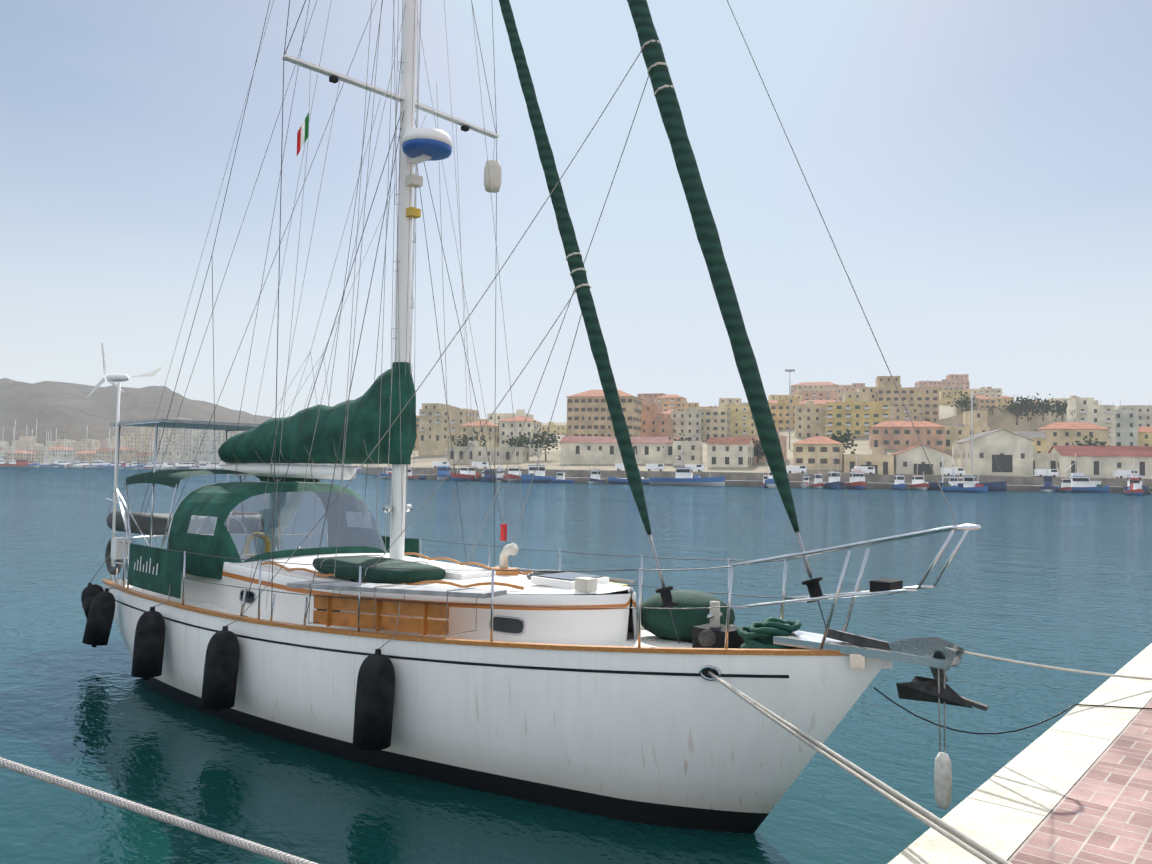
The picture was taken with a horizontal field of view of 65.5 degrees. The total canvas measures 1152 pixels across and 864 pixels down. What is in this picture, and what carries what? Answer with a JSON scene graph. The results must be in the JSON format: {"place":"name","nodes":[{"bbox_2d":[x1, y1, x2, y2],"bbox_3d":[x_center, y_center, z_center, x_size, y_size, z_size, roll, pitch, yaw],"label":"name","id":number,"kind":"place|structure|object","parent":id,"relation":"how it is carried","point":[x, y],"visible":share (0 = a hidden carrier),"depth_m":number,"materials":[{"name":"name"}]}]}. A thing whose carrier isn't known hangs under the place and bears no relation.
{"place":"outdoors","nodes":[
{"label":"outdoors","id":0,"kind":"place"},
{"bbox_2d":[75,450,95,463],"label":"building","id":1,"kind":"structure","parent":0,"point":[89,456],"depth_m":785.52,"materials":[{"name":"beige paint"}]},
{"bbox_2d":[0,378,272,462],"bbox_3d":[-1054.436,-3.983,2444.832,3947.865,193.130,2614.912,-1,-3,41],"label":"distant hill","id":2,"kind":"structure","parent":0,"point":[70,411],"depth_m":1617.72,"materials":[{"name":"grey stone"}]},
{"bbox_2d":[11,436,35,450],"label":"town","id":3,"kind":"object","parent":2,"relation":"on","point":[22,442],"visible":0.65,"depth_m":1046.41,"materials":[{"name":"beige paint"}]},
{"bbox_2d":[74,439,100,451],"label":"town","id":4,"kind":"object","parent":2,"relation":"on","point":[94,445],"visible":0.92,"depth_m":902.47,"materials":[{"name":"beige paint"}]},
{"bbox_2d":[106,436,123,447],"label":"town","id":5,"kind":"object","parent":2,"relation":"on","point":[109,444],"visible":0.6,"depth_m":1045.14,"materials":[{"name":"beige paint"}]},
{"bbox_2d":[0,467,1151,863],"bbox_3d":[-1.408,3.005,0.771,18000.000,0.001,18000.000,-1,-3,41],"label":"harbour water","id":6,"kind":"structure","parent":0,"point":[1056,579],"depth_m":13.96,"materials":[{"name":"teal liquid"}]},
{"bbox_2d":[0,460,28,467],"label":"marina yacht","id":7,"kind":"object","parent":6,"relation":"on","point":[22,463],"visible":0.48,"depth_m":525.29,"materials":[{"name":"red"}]},
{"bbox_2d":[6,450,34,462],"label":"building","id":8,"kind":"structure","parent":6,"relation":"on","point":[18,454],"depth_m":743.25,"materials":[{"name":"beige paint"}]},
{"bbox_2d":[75,453,82,460],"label":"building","id":9,"kind":"structure","parent":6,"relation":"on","point":[79,457],"depth_m":780.37,"materials":[{"name":"beige paint"}]},
{"bbox_2d":[95,448,124,462],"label":"building","id":10,"kind":"structure","parent":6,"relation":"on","point":[104,453],"depth_m":757.09,"materials":[{"name":"beige paint"}]},
{"bbox_2d":[130,452,152,463],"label":"building","id":11,"kind":"structure","parent":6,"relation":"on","point":[142,455],"depth_m":753.90,"materials":[{"name":"beige paint"}]},
{"bbox_2d":[436,448,450,480],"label":"harbour boat","id":12,"kind":"object","parent":6,"relation":"on","point":[443,471],"visible":0.65,"depth_m":236.15,"materials":[{"name":"blue"}]},
{"bbox_2d":[451,451,481,480],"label":"harbour boat","id":13,"kind":"object","parent":6,"relation":"on","point":[463,475],"visible":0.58,"depth_m":233.09,"materials":[{"name":"red"}]},
{"bbox_2d":[481,463,495,481],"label":"harbour boat","id":14,"kind":"object","parent":6,"relation":"on","point":[487,477],"visible":0.81,"depth_m":225.11,"materials":[{"name":"blue"}]},
{"bbox_2d":[504,452,521,481],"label":"harbour boat","id":15,"kind":"object","parent":6,"relation":"on","point":[512,475],"visible":0.77,"depth_m":226.13,"materials":[{"name":"red"}]},
{"bbox_2d":[81,0,988,832],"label":"sailboat","id":16,"kind":"object","parent":6,"relation":"on","point":[287,598],"visible":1,"depth_m":8.69,"materials":[{"name":"white"}]},
{"bbox_2d":[521,443,555,482],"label":"harbour boat","id":17,"kind":"object","parent":6,"relation":"on","point":[540,476],"visible":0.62,"depth_m":221.59,"materials":[{"name":"blue"}]},
{"bbox_2d":[548,454,573,482],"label":"harbour boat","id":18,"kind":"object","parent":6,"relation":"on","point":[560,477],"visible":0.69,"depth_m":224.10,"materials":[{"name":"blue"}]},
{"bbox_2d":[588,453,605,483],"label":"harbour boat","id":19,"kind":"object","parent":6,"relation":"on","point":[595,477],"visible":0.75,"depth_m":217.13,"materials":[{"name":"blue"}]},
{"bbox_2d":[608,449,649,484],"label":"harbour boat","id":20,"kind":"object","parent":6,"relation":"on","point":[612,480],"visible":0.42,"depth_m":216.13,"materials":[{"name":"blue"}]},
{"bbox_2d":[649,448,724,485],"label":"harbour boat","id":21,"kind":"object","parent":6,"relation":"on","point":[683,476],"visible":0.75,"depth_m":208.65,"materials":[{"name":"blue"}]},
{"bbox_2d":[811,473,824,488],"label":"harbour boat","id":22,"kind":"object","parent":6,"relation":"on","point":[818,484],"visible":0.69,"depth_m":199.79,"materials":[{"name":"red"}]},
{"bbox_2d":[823,460,843,488],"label":"harbour boat","id":23,"kind":"object","parent":6,"relation":"on","point":[834,482],"visible":0.81,"depth_m":197.24,"materials":[{"name":"blue"}]},
{"bbox_2d":[845,455,866,489],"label":"harbour boat","id":24,"kind":"object","parent":6,"relation":"on","point":[857,479],"visible":0.81,"depth_m":195.58,"materials":[{"name":"red"}]},
{"bbox_2d":[891,467,906,489],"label":"harbour boat","id":25,"kind":"object","parent":6,"relation":"on","point":[899,483],"visible":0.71,"depth_m":198.23,"materials":[{"name":"blue"}]},
{"bbox_2d":[908,457,929,489],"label":"harbour boat","id":26,"kind":"object","parent":6,"relation":"on","point":[918,483],"visible":0.85,"depth_m":199.11,"materials":[{"name":"red"}]},
{"bbox_2d":[941,456,987,492],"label":"harbour boat","id":27,"kind":"object","parent":6,"relation":"on","point":[970,484],"visible":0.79,"depth_m":177.37,"materials":[{"name":"blue"}]},
{"bbox_2d":[927,391,1005,490],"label":"harbour boat","id":28,"kind":"object","parent":6,"relation":"on","point":[997,486],"visible":0.48,"depth_m":199.47,"materials":[{"name":"blue"}]},
{"bbox_2d":[1038,463,1054,491],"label":"harbour boat","id":29,"kind":"object","parent":6,"relation":"on","point":[1047,484],"visible":0.92,"depth_m":196.25,"materials":[{"name":"blue"}]},
{"bbox_2d":[1058,466,1072,492],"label":"harbour boat","id":30,"kind":"object","parent":6,"relation":"on","point":[1065,485],"visible":0.79,"depth_m":197.17,"materials":[{"name":"red"}]},
{"bbox_2d":[1053,453,1108,492],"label":"harbour boat","id":31,"kind":"object","parent":6,"relation":"on","point":[1081,483],"visible":0.71,"depth_m":199.32,"materials":[{"name":"blue"}]},
{"bbox_2d":[1124,469,1143,495],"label":"harbour boat","id":32,"kind":"object","parent":6,"relation":"on","point":[1135,488],"visible":0.9,"depth_m":175.66,"materials":[{"name":"red"}]},
{"bbox_2d":[0,0,1151,422],"label":"sky","id":33,"kind":"structure","parent":0,"point":[978,173],"materials":[{"name":"blue"}]},
{"bbox_2d":[126,405,1151,492],"bbox_3d":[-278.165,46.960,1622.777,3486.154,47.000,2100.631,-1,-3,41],"label":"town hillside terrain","id":34,"kind":"structure","parent":0,"point":[751,475],"depth_m":236.85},
{"bbox_2d":[44,446,75,463],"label":"building","id":35,"kind":"structure","parent":34,"relation":"on","point":[60,455],"depth_m":757.24,"materials":[{"name":"white paint"}]},
{"bbox_2d":[112,447,137,460],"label":"building","id":36,"kind":"structure","parent":34,"relation":"on","point":[130,454],"depth_m":742.19,"materials":[{"name":"beige paint"}]},
{"bbox_2d":[124,427,153,461],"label":"building","id":37,"kind":"structure","parent":34,"relation":"on","point":[145,432],"depth_m":764.03,"materials":[{"name":"beige paint"}]},
{"bbox_2d":[153,417,191,462],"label":"building","id":38,"kind":"structure","parent":34,"relation":"on","point":[180,443],"depth_m":703.49,"materials":[{"name":"grey paint"}]},
{"bbox_2d":[191,429,220,461],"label":"building","id":39,"kind":"structure","parent":34,"relation":"on","point":[198,435],"depth_m":723.28,"materials":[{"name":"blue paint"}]},
{"bbox_2d":[418,403,478,455],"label":"beige block","id":40,"kind":"structure","parent":34,"relation":"on","point":[434,430],"depth_m":361.84,"materials":[{"name":"beige paint"}]},
{"bbox_2d":[447,431,489,446],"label":"town tree","id":41,"kind":"object","parent":34,"relation":"on","point":[464,441],"visible":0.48,"depth_m":299.17,"materials":[{"name":"green plant"}]},
{"bbox_2d":[459,421,498,446],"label":"building","id":42,"kind":"structure","parent":34,"relation":"on","point":[492,429],"depth_m":330.65,"materials":[{"name":"paint"}]},
{"bbox_2d":[447,437,528,463],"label":"warehouse","id":43,"kind":"structure","parent":34,"relation":"on","point":[504,456],"depth_m":290.38,"materials":[{"name":"grey paint"}]},
{"bbox_2d":[487,409,533,424],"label":"white blocks","id":44,"kind":"structure","parent":34,"relation":"on","point":[495,418],"depth_m":392.13,"materials":[{"name":"paint"}]},
{"bbox_2d":[499,416,541,454],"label":"building","id":45,"kind":"structure","parent":34,"relation":"on","point":[506,428],"depth_m":331.15,"materials":[{"name":"paint"}]},
{"bbox_2d":[504,433,537,456],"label":"town tree","id":46,"kind":"object","parent":34,"relation":"on","point":[522,439],"visible":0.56,"depth_m":299.12,"materials":[{"name":"green plant"}]},
{"bbox_2d":[524,420,566,459],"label":"town tree","id":47,"kind":"object","parent":34,"relation":"on","point":[548,442],"visible":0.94,"depth_m":295.98,"materials":[{"name":"green plant"}]},
{"bbox_2d":[541,422,566,434],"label":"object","id":48,"kind":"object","parent":34,"relation":"on","point":[560,429],"visible":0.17,"depth_m":504.86,"materials":[{"name":"yellow paint"}]},
{"bbox_2d":[566,390,641,436],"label":"building","id":49,"kind":"structure","parent":34,"relation":"on","point":[588,413],"depth_m":336.53,"materials":[{"name":"beige paint"}]},
{"bbox_2d":[560,436,679,463],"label":"warehouse","id":50,"kind":"structure","parent":34,"relation":"on","point":[586,449],"depth_m":272.72,"materials":[{"name":"white paint"}]},
{"bbox_2d":[637,393,666,404],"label":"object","id":51,"kind":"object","parent":34,"relation":"on","point":[647,399],"visible":0.17,"depth_m":564.81,"materials":[{"name":"paint"}]},
{"bbox_2d":[641,404,673,436],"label":"building","id":52,"kind":"structure","parent":34,"relation":"on","point":[655,422],"depth_m":351.22,"materials":[{"name":"paint"}]},
{"bbox_2d":[655,394,686,412],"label":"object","id":53,"kind":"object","parent":34,"relation":"on","point":[668,402],"visible":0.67,"depth_m":526.51,"materials":[{"name":"orange paint"}]},
{"bbox_2d":[671,407,701,440],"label":"grey block","id":54,"kind":"structure","parent":34,"relation":"on","point":[688,423],"depth_m":364.93,"materials":[{"name":"paint"}]},
{"bbox_2d":[673,441,702,464],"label":"building","id":55,"kind":"structure","parent":34,"relation":"on","point":[692,452],"depth_m":261.70,"materials":[{"name":"paint"}]},
{"bbox_2d":[680,403,717,410],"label":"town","id":56,"kind":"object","parent":34,"relation":"on","point":[684,406],"visible":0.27,"depth_m":519.55,"materials":[{"name":"paint"}]},
{"bbox_2d":[697,408,729,440],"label":"cream block","id":57,"kind":"structure","parent":34,"relation":"on","point":[715,422],"depth_m":372.02,"materials":[{"name":"paint"}]},
{"bbox_2d":[706,437,754,466],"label":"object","id":58,"kind":"structure","parent":34,"relation":"on","point":[730,451],"depth_m":252.25,"materials":[{"name":"white paint"}]},
{"bbox_2d":[718,398,748,408],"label":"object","id":59,"kind":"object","parent":34,"relation":"on","point":[723,402],"visible":0.12,"depth_m":478.55,"materials":[{"name":"beige paint"}]},
{"bbox_2d":[725,399,756,436],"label":"yellow block","id":60,"kind":"structure","parent":34,"relation":"on","point":[741,420],"depth_m":378.24,"materials":[{"name":"paint"}]},
{"bbox_2d":[742,426,786,462],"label":"building","id":61,"kind":"structure","parent":34,"relation":"on","point":[783,440],"depth_m":262.27,"materials":[{"name":"paint"}]},
{"bbox_2d":[768,397,798,429],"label":"ochre block","id":62,"kind":"structure","parent":34,"relation":"on","point":[779,409],"depth_m":391.77,"materials":[{"name":"paint"}]},
{"bbox_2d":[786,465,805,472],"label":"van","id":63,"kind":"object","parent":34,"relation":"on","point":[795,468],"visible":0.92,"depth_m":226.24,"materials":[{"name":"white metal"}]},
{"bbox_2d":[795,401,824,437],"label":"apartment building","id":64,"kind":"structure","parent":34,"relation":"on","point":[809,419],"depth_m":341.93,"materials":[{"name":"beige paint"}]},
{"bbox_2d":[790,382,837,394],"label":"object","id":65,"kind":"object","parent":34,"relation":"on","point":[827,385],"visible":0.21,"depth_m":679.40,"materials":[{"name":"pink paint"}]},
{"bbox_2d":[792,436,844,470],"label":"building","id":66,"kind":"structure","parent":34,"relation":"on","point":[819,452],"depth_m":239.54,"materials":[{"name":"paint"}]},
{"bbox_2d":[797,391,840,400],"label":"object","id":67,"kind":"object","parent":34,"relation":"on","point":[820,395],"visible":0.21,"depth_m":528.56,"materials":[{"name":"pink paint"}]},
{"bbox_2d":[796,385,841,395],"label":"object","id":68,"kind":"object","parent":34,"relation":"on","point":[810,387],"visible":0.21,"depth_m":618.27,"materials":[{"name":"beige paint"}]},
{"bbox_2d":[827,429,859,453],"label":"town tree","id":69,"kind":"object","parent":34,"relation":"on","point":[841,438],"visible":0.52,"depth_m":265.79,"materials":[{"name":"green plant"}]},
{"bbox_2d":[834,383,864,393],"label":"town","id":70,"kind":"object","parent":34,"relation":"on","point":[853,387],"visible":0.12,"depth_m":632.32,"materials":[{"name":"pink paint"}]},
{"bbox_2d":[824,398,892,436],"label":"yellow block","id":71,"kind":"structure","parent":34,"relation":"on","point":[856,418],"depth_m":332.10,"materials":[{"name":"yellow paint"}]},
{"bbox_2d":[842,387,875,401],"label":"tall building","id":72,"kind":"structure","parent":34,"relation":"on","point":[864,394],"depth_m":405.27,"materials":[{"name":"beige paint"}]},
{"bbox_2d":[843,447,893,474],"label":"tan shed","id":73,"kind":"object","parent":34,"relation":"on","point":[879,460],"visible":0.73,"depth_m":233.20,"materials":[{"name":"beige paint"}]},
{"bbox_2d":[890,404,920,420],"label":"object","id":74,"kind":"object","parent":34,"relation":"on","point":[898,413],"visible":0.27,"depth_m":389.94,"materials":[{"name":"beige paint"}]},
{"bbox_2d":[869,421,944,452],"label":"building","id":75,"kind":"structure","parent":34,"relation":"on","point":[899,435],"depth_m":286.70,"materials":[{"name":"paint"}]},
{"bbox_2d":[875,376,938,423],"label":"building","id":76,"kind":"structure","parent":34,"relation":"on","point":[925,400],"depth_m":394.41,"materials":[{"name":"beige paint"}]},
{"bbox_2d":[890,444,951,475],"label":"warehouse","id":77,"kind":"structure","parent":34,"relation":"on","point":[905,461],"depth_m":233.15,"materials":[{"name":"paint"}]},
{"bbox_2d":[915,374,969,388],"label":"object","id":78,"kind":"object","parent":34,"relation":"on","point":[956,380],"visible":0.38,"depth_m":688.06,"materials":[{"name":"pink paint"}]},
{"bbox_2d":[941,468,964,475],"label":"van","id":79,"kind":"object","parent":34,"relation":"on","point":[958,471],"visible":0.94,"depth_m":221.86,"materials":[{"name":"white metal"}]},
{"bbox_2d":[939,391,969,405],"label":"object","id":80,"kind":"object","parent":34,"relation":"on","point":[946,401],"visible":0.19,"depth_m":541.03,"materials":[{"name":"yellow paint"}]},
{"bbox_2d":[945,410,989,449],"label":"house","id":81,"kind":"structure","parent":34,"relation":"on","point":[957,432],"depth_m":291.65,"materials":[{"name":"beige paint"}]},
{"bbox_2d":[972,395,995,408],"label":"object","id":82,"kind":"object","parent":34,"relation":"on","point":[985,401],"visible":0.12,"depth_m":525.78,"materials":[{"name":"orange paint"}]},
{"bbox_2d":[967,387,1002,397],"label":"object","id":83,"kind":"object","parent":34,"relation":"on","point":[992,393],"visible":0.27,"depth_m":625.19,"materials":[{"name":"beige paint"}]},
{"bbox_2d":[950,429,1033,476],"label":"warehouse","id":84,"kind":"structure","parent":34,"relation":"on","point":[1013,453],"depth_m":233.21,"materials":[{"name":"beige paint"}]},
{"bbox_2d":[939,398,1066,430],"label":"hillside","id":85,"kind":"structure","parent":34,"relation":"on","point":[1004,419],"depth_m":351.93,"materials":[{"name":"stone"}]},
{"bbox_2d":[943,391,979,410],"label":"town tree","id":86,"kind":"object","parent":85,"relation":"on","point":[965,403],"visible":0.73,"depth_m":352.39,"materials":[{"name":"green plant"}]},
{"bbox_2d":[1002,395,1034,424],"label":"town tree","id":87,"kind":"object","parent":85,"relation":"on","point":[1011,407],"visible":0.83,"depth_m":350.30,"materials":[{"name":"green plant"}]},
{"bbox_2d":[1011,392,1046,420],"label":"town tree","id":88,"kind":"object","parent":85,"relation":"on","point":[1027,401],"visible":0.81,"depth_m":349.42,"materials":[{"name":"green plant"}]},
{"bbox_2d":[1032,394,1057,420],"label":"town tree","id":89,"kind":"object","parent":85,"relation":"on","point":[1048,406],"visible":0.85,"depth_m":353.42,"materials":[{"name":"green plant"}]},
{"bbox_2d":[995,395,1013,406],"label":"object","id":90,"kind":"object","parent":34,"relation":"on","point":[1001,401],"visible":0.23,"depth_m":536.93,"materials":[{"name":"yellow paint"}]},
{"bbox_2d":[1010,431,1046,452],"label":"building","id":91,"kind":"structure","parent":34,"relation":"on","point":[1038,437],"depth_m":261.99,"materials":[{"name":"yellow paint"}]},
{"bbox_2d":[1033,446,1055,475],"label":"warehouse annex","id":92,"kind":"object","parent":34,"relation":"on","point":[1041,460],"visible":0.29,"depth_m":233.02,"materials":[{"name":"beige paint"}]},
{"bbox_2d":[1034,469,1058,476],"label":"van","id":93,"kind":"object","parent":34,"relation":"on","point":[1051,472],"visible":0.83,"depth_m":219.67,"materials":[{"name":"white metal"}]},
{"bbox_2d":[1050,400,1067,421],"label":"town tree","id":94,"kind":"object","parent":34,"relation":"on","point":[1059,410],"visible":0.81,"depth_m":354.33,"materials":[{"name":"green plant"}]},
{"bbox_2d":[1033,422,1109,452],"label":"building","id":95,"kind":"structure","parent":34,"relation":"on","point":[1063,433],"depth_m":271.65,"materials":[{"name":"beige paint"}]},
{"bbox_2d":[1072,435,1109,445],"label":"town tree","id":96,"kind":"object","parent":34,"relation":"on","point":[1089,442],"visible":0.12,"depth_m":259.22,"materials":[{"name":"green plant"}]},
{"bbox_2d":[1066,398,1117,445],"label":"apartment building","id":97,"kind":"structure","parent":34,"relation":"on","point":[1090,410],"depth_m":301.17,"materials":[{"name":"beige paint"}]},
{"bbox_2d":[1048,445,1151,478],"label":"long shed","id":98,"kind":"structure","parent":34,"relation":"on","point":[1098,461],"depth_m":225.52,"materials":[{"name":"white paint"}]},
{"bbox_2d":[1113,470,1138,477],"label":"van","id":99,"kind":"object","parent":34,"relation":"on","point":[1120,473],"visible":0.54,"depth_m":217.51,"materials":[{"name":"white metal"}]},
{"bbox_2d":[1115,399,1137,445],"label":"building","id":100,"kind":"structure","parent":34,"relation":"on","point":[1126,426],"depth_m":300.56,"materials":[{"name":"white paint"}]},
{"bbox_2d":[1115,405,1151,426],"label":"building","id":101,"kind":"structure","parent":34,"relation":"on","point":[1144,415],"depth_m":385.88,"materials":[{"name":"paint"}]},
{"bbox_2d":[1138,427,1151,445],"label":"building","id":102,"kind":"structure","parent":34,"relation":"on","point":[1144,436],"depth_m":302.03,"materials":[{"name":"yellow paint"}]},
{"bbox_2d":[888,643,1151,863],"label":"quay pavement","id":103,"kind":"structure","parent":0,"point":[1073,785],"depth_m":4.94,"materials":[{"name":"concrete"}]},
{"bbox_2d":[0,647,1151,863],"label":"mooring lines","id":104,"kind":"object","parent":103,"relation":"on","point":[981,852],"visible":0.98,"depth_m":3.83,"materials":[{"name":"fabric"}]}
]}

